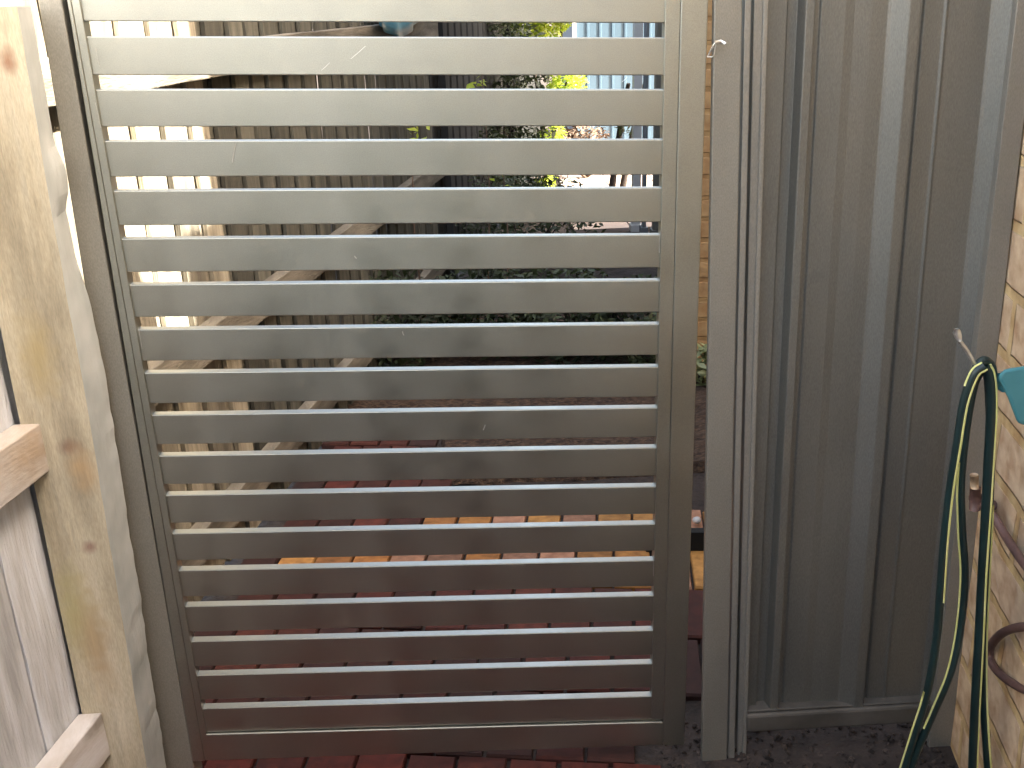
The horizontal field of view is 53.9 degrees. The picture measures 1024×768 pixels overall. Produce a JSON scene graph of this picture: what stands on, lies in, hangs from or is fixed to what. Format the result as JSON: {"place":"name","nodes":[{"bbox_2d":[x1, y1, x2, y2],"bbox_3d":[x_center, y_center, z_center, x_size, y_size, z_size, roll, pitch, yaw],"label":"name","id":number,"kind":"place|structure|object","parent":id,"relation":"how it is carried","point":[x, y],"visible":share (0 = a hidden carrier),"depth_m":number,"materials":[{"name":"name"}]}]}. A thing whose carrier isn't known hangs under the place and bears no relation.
{"place":"outdoors","nodes":[
{"label":"outdoors","id":0,"kind":"place"},
{"bbox_2d":[194,440,703,767],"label":"path","id":1,"kind":"structure","parent":0,"point":[613,757],"depth_m":2.66,"materials":[{"name":"brick"}]},
{"bbox_2d":[646,528,703,555],"bbox_3d":[0.509,0.479,2.994,0.226,0.100,0.030,-1,21,3],"label":"edging","id":2,"kind":"object","parent":1,"relation":"on","point":[697,539],"depth_m":2.97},
{"bbox_2d":[193,23,957,767],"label":"ground","id":3,"kind":"structure","parent":0,"point":[863,757],"depth_m":2.25,"materials":[{"name":"soil"}]},
{"bbox_2d":[0,328,109,767],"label":"paling fence","id":4,"kind":"object","parent":3,"relation":"on","point":[45,722],"visible":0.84,"depth_m":1.78,"materials":[{"name":"beige wood"}]},
{"bbox_2d":[0,6,165,767],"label":"timber post","id":5,"kind":"object","parent":3,"relation":"on","point":[54,358],"visible":1,"depth_m":1.74,"materials":[{"name":"brown wood"}]},
{"bbox_2d":[39,0,201,767],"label":"gate post","id":6,"kind":"object","parent":3,"relation":"on","point":[81,176],"visible":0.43,"depth_m":1.82,"materials":[{"name":"grey metal"}]},
{"bbox_2d":[67,0,707,760],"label":"slat gate","id":7,"kind":"structure","parent":6,"relation":"attached to","point":[673,106],"depth_m":1.86,"materials":[{"name":"metal"}]},
{"bbox_2d":[0,0,445,601],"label":"paling fence","id":8,"kind":"object","parent":3,"relation":"on","point":[272,82],"visible":0.14,"depth_m":3.07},
{"bbox_2d":[379,22,417,36],"bbox_3d":[-0.479,-1.784,4.534,0.035,0.427,1.074,1,21,9],"label":"tarpaulin","id":9,"kind":"object","parent":8,"relation":"hanging from","point":[399,29],"visible":0.26,"depth_m":4.38,"materials":[{"name":"blue plastic"}]},
{"bbox_2d":[466,75,489,278],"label":"sprig","id":10,"kind":"object","parent":3,"relation":"on","point":[470,85],"visible":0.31,"depth_m":4.97,"materials":[{"name":"green plant"}]},
{"bbox_2d":[432,126,537,233],"bbox_3d":[-0.279,-1.384,6.904,1.009,0.814,1.018,-3,21,-2],"label":"shrub","id":11,"kind":"object","parent":3,"relation":"on","point":[495,134],"visible":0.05,"depth_m":6.77,"materials":[{"name":"green plant"}]},
{"bbox_2d":[429,22,540,278],"bbox_3d":[-0.057,-2.201,7.603,0.065,1.800,4.750,1,21,9],"label":"steel fence","id":12,"kind":"object","parent":3,"relation":"on","point":[463,29],"visible":0.07,"depth_m":6.16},
{"bbox_2d":[486,22,556,224],"bbox_3d":[-0.030,-1.938,7.239,0.709,1.648,0.630,-3,21,-2],"label":"shrub","id":13,"kind":"object","parent":3,"relation":"on","point":[520,133],"visible":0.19,"depth_m":7.13,"materials":[{"name":"green plant"}]},
{"bbox_2d":[348,312,705,485],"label":"mulch","id":14,"kind":"object","parent":3,"relation":"on","point":[699,434],"visible":0.09,"depth_m":4.07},
{"bbox_2d":[370,270,449,366],"bbox_3d":[-0.556,-0.297,4.520,0.574,0.500,0.554,-3,21,-2],"label":"shrub","id":15,"kind":"object","parent":14,"relation":"on","point":[393,362],"visible":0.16,"depth_m":4.44,"materials":[{"name":"green plant"}]},
{"bbox_2d":[407,126,433,360],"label":"sprig","id":16,"kind":"object","parent":14,"relation":"on","point":[412,129],"visible":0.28,"depth_m":4.28,"materials":[{"name":"green plant"}]},
{"bbox_2d":[416,269,541,359],"bbox_3d":[-0.146,-0.347,4.634,0.619,0.505,0.548,-3,21,-2],"label":"shrub","id":17,"kind":"object","parent":14,"relation":"on","point":[468,318],"visible":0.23,"depth_m":4.54,"materials":[{"name":"green plant"}]},
{"bbox_2d":[489,175,510,316],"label":"sprig","id":18,"kind":"object","parent":14,"relation":"on","point":[492,179],"visible":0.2,"depth_m":4.94,"materials":[{"name":"green plant"}]},
{"bbox_2d":[501,268,621,364],"bbox_3d":[0.232,-0.315,4.549,0.631,0.486,0.544,-3,21,-2],"label":"shrub","id":19,"kind":"object","parent":14,"relation":"on","point":[546,317],"visible":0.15,"depth_m":4.49,"materials":[{"name":"green plant"}]},
{"bbox_2d":[580,274,656,363],"bbox_3d":[0.560,-0.263,4.423,0.552,0.448,0.514,-3,21,-2],"label":"shrub","id":20,"kind":"object","parent":14,"relation":"on","point":[636,359],"visible":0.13,"depth_m":4.37,"materials":[{"name":"green plant"}]},
{"bbox_2d":[696,343,706,385],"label":"shrub","id":21,"kind":"object","parent":14,"relation":"on","point":[701,368],"visible":0.23,"depth_m":4.18,"materials":[{"name":"green plant"}]},
{"bbox_2d":[455,175,605,273],"bbox_3d":[0.064,-1.009,6.101,1.009,0.688,0.820,-3,21,-2],"label":"shrub","id":22,"kind":"object","parent":3,"relation":"on","point":[512,230],"visible":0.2,"depth_m":6.03,"materials":[{"name":"green plant"}]},
{"bbox_2d":[511,23,588,186],"bbox_3d":[0.241,-2.602,7.961,1.169,2.300,0.743,-3,21,-2],"label":"lime shrub","id":23,"kind":"object","parent":3,"relation":"on","point":[559,29],"visible":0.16,"depth_m":7.95,"materials":[{"name":"green plant"}]},
{"bbox_2d":[629,23,642,231],"bbox_3d":[0.832,-2.299,6.654,0.081,2.600,0.104,-3,21,-2],"label":"verandah post","id":24,"kind":"object","parent":3,"relation":"on","point":[636,130],"visible":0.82,"depth_m":6.83,"materials":[{"name":"grey metal"}]},
{"bbox_2d":[639,23,648,232],"bbox_3d":[0.876,-2.265,6.562,0.046,2.600,0.104,-3,21,-2],"label":"downpipe","id":25,"kind":"object","parent":3,"relation":"on","point":[643,227],"visible":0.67,"depth_m":6.75,"materials":[{"name":"white metal"}]},
{"bbox_2d":[649,23,661,232],"bbox_3d":[0.952,-2.233,6.471,0.079,2.600,0.104,-3,21,-2],"label":"verandah post","id":26,"kind":"object","parent":3,"relation":"on","point":[656,129],"visible":0.22,"depth_m":6.64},
{"bbox_2d":[696,0,711,370],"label":"brick house","id":27,"kind":"structure","parent":3,"relation":"on","point":[702,303],"depth_m":4.13,"materials":[{"name":"brown brick"}]},
{"bbox_2d":[701,0,741,760],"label":"gate post","id":28,"kind":"object","parent":3,"relation":"on","point":[724,149],"visible":1,"depth_m":1.88,"materials":[{"name":"grey metal"}]},
{"bbox_2d":[707,39,725,57],"bbox_3d":[0.338,-0.554,1.664,0.031,0.029,0.015,5,22,18],"label":"wire hook","id":29,"kind":"object","parent":28,"relation":"attached to","point":[722,42],"visible":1,"depth_m":1.66,"materials":[{"name":"metal"}]},
{"bbox_2d":[661,721,958,767],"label":"soil clods","id":30,"kind":"object","parent":3,"relation":"on","point":[766,754],"visible":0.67,"depth_m":2.21,"materials":[{"name":"brown soil"}]},
{"bbox_2d":[727,0,1023,757],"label":"ribbed fence","id":31,"kind":"object","parent":3,"relation":"on","point":[879,147],"visible":0.93,"depth_m":1.88,"materials":[{"name":"grey metal"}]},
{"bbox_2d":[950,123,1023,767],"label":"brick wall","id":32,"kind":"structure","parent":3,"relation":"on","point":[1005,701],"depth_m":1.83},
{"bbox_2d":[953,328,1001,372],"bbox_3d":[0.793,-0.046,1.648,0.263,0.148,0.035,-19,26,-37],"label":"hook","id":33,"kind":"object","parent":32,"relation":"attached to","point":[957,334],"visible":0.65,"depth_m":1.56,"materials":[{"name":"metal"}]},
{"bbox_2d":[899,356,997,767],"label":"garden hose","id":34,"kind":"object","parent":33,"relation":"hanging from","point":[985,367],"visible":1,"depth_m":1.72,"materials":[{"name":"green rubber"}]},
{"bbox_2d":[968,473,996,511],"bbox_3d":[0.868,0.201,1.851,0.108,0.109,0.025,-21,28,-40],"label":"tap","id":35,"kind":"object","parent":32,"relation":"attached to","point":[975,496],"visible":0.83,"depth_m":1.81,"materials":[{"name":"gold metal"}]},
{"bbox_2d":[979,503,1023,693],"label":"pipe","id":36,"kind":"object","parent":32,"relation":"attached to","point":[997,637],"visible":0.86,"depth_m":1.78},
{"bbox_2d":[997,366,1023,424],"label":"hose fitting","id":37,"kind":"object","parent":32,"relation":"attached to","point":[1010,382],"visible":0.96,"depth_m":1.57,"materials":[{"name":"teal plastic"}]},
{"bbox_2d":[549,131,651,232],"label":"paving","id":38,"kind":"structure","parent":0,"point":[597,181],"depth_m":8.81,"materials":[{"name":"beige concrete"}]},
{"bbox_2d":[546,126,609,177],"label":"dry shrub","id":39,"kind":"object","parent":38,"relation":"on","point":[574,132],"visible":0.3,"depth_m":8.94,"materials":[{"name":"beige plant"}]},
{"bbox_2d":[561,23,654,138],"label":"shed","id":40,"kind":"structure","parent":38,"relation":"on","point":[601,30],"depth_m":10.55,"materials":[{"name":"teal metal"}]},
{"bbox_2d":[609,83,631,186],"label":"bare stem","id":41,"kind":"object","parent":38,"relation":"on","point":[613,178],"visible":0.18,"depth_m":7.54,"materials":[{"name":"brown plant"}]},
{"bbox_2d":[619,85,642,186],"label":"bare stem","id":42,"kind":"object","parent":38,"relation":"on","point":[623,181],"visible":0.06,"depth_m":8.12,"materials":[{"name":"brown plant"}]},
{"bbox_2d":[693,517,701,523],"bbox_3d":[0.573,0.421,3.115,0.028,0.022,0.028,-3,21,-2],"label":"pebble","id":43,"kind":"object","parent":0,"point":[697,520],"visible":1,"depth_m":3.10,"materials":[{"name":"white stone"}]}
]}

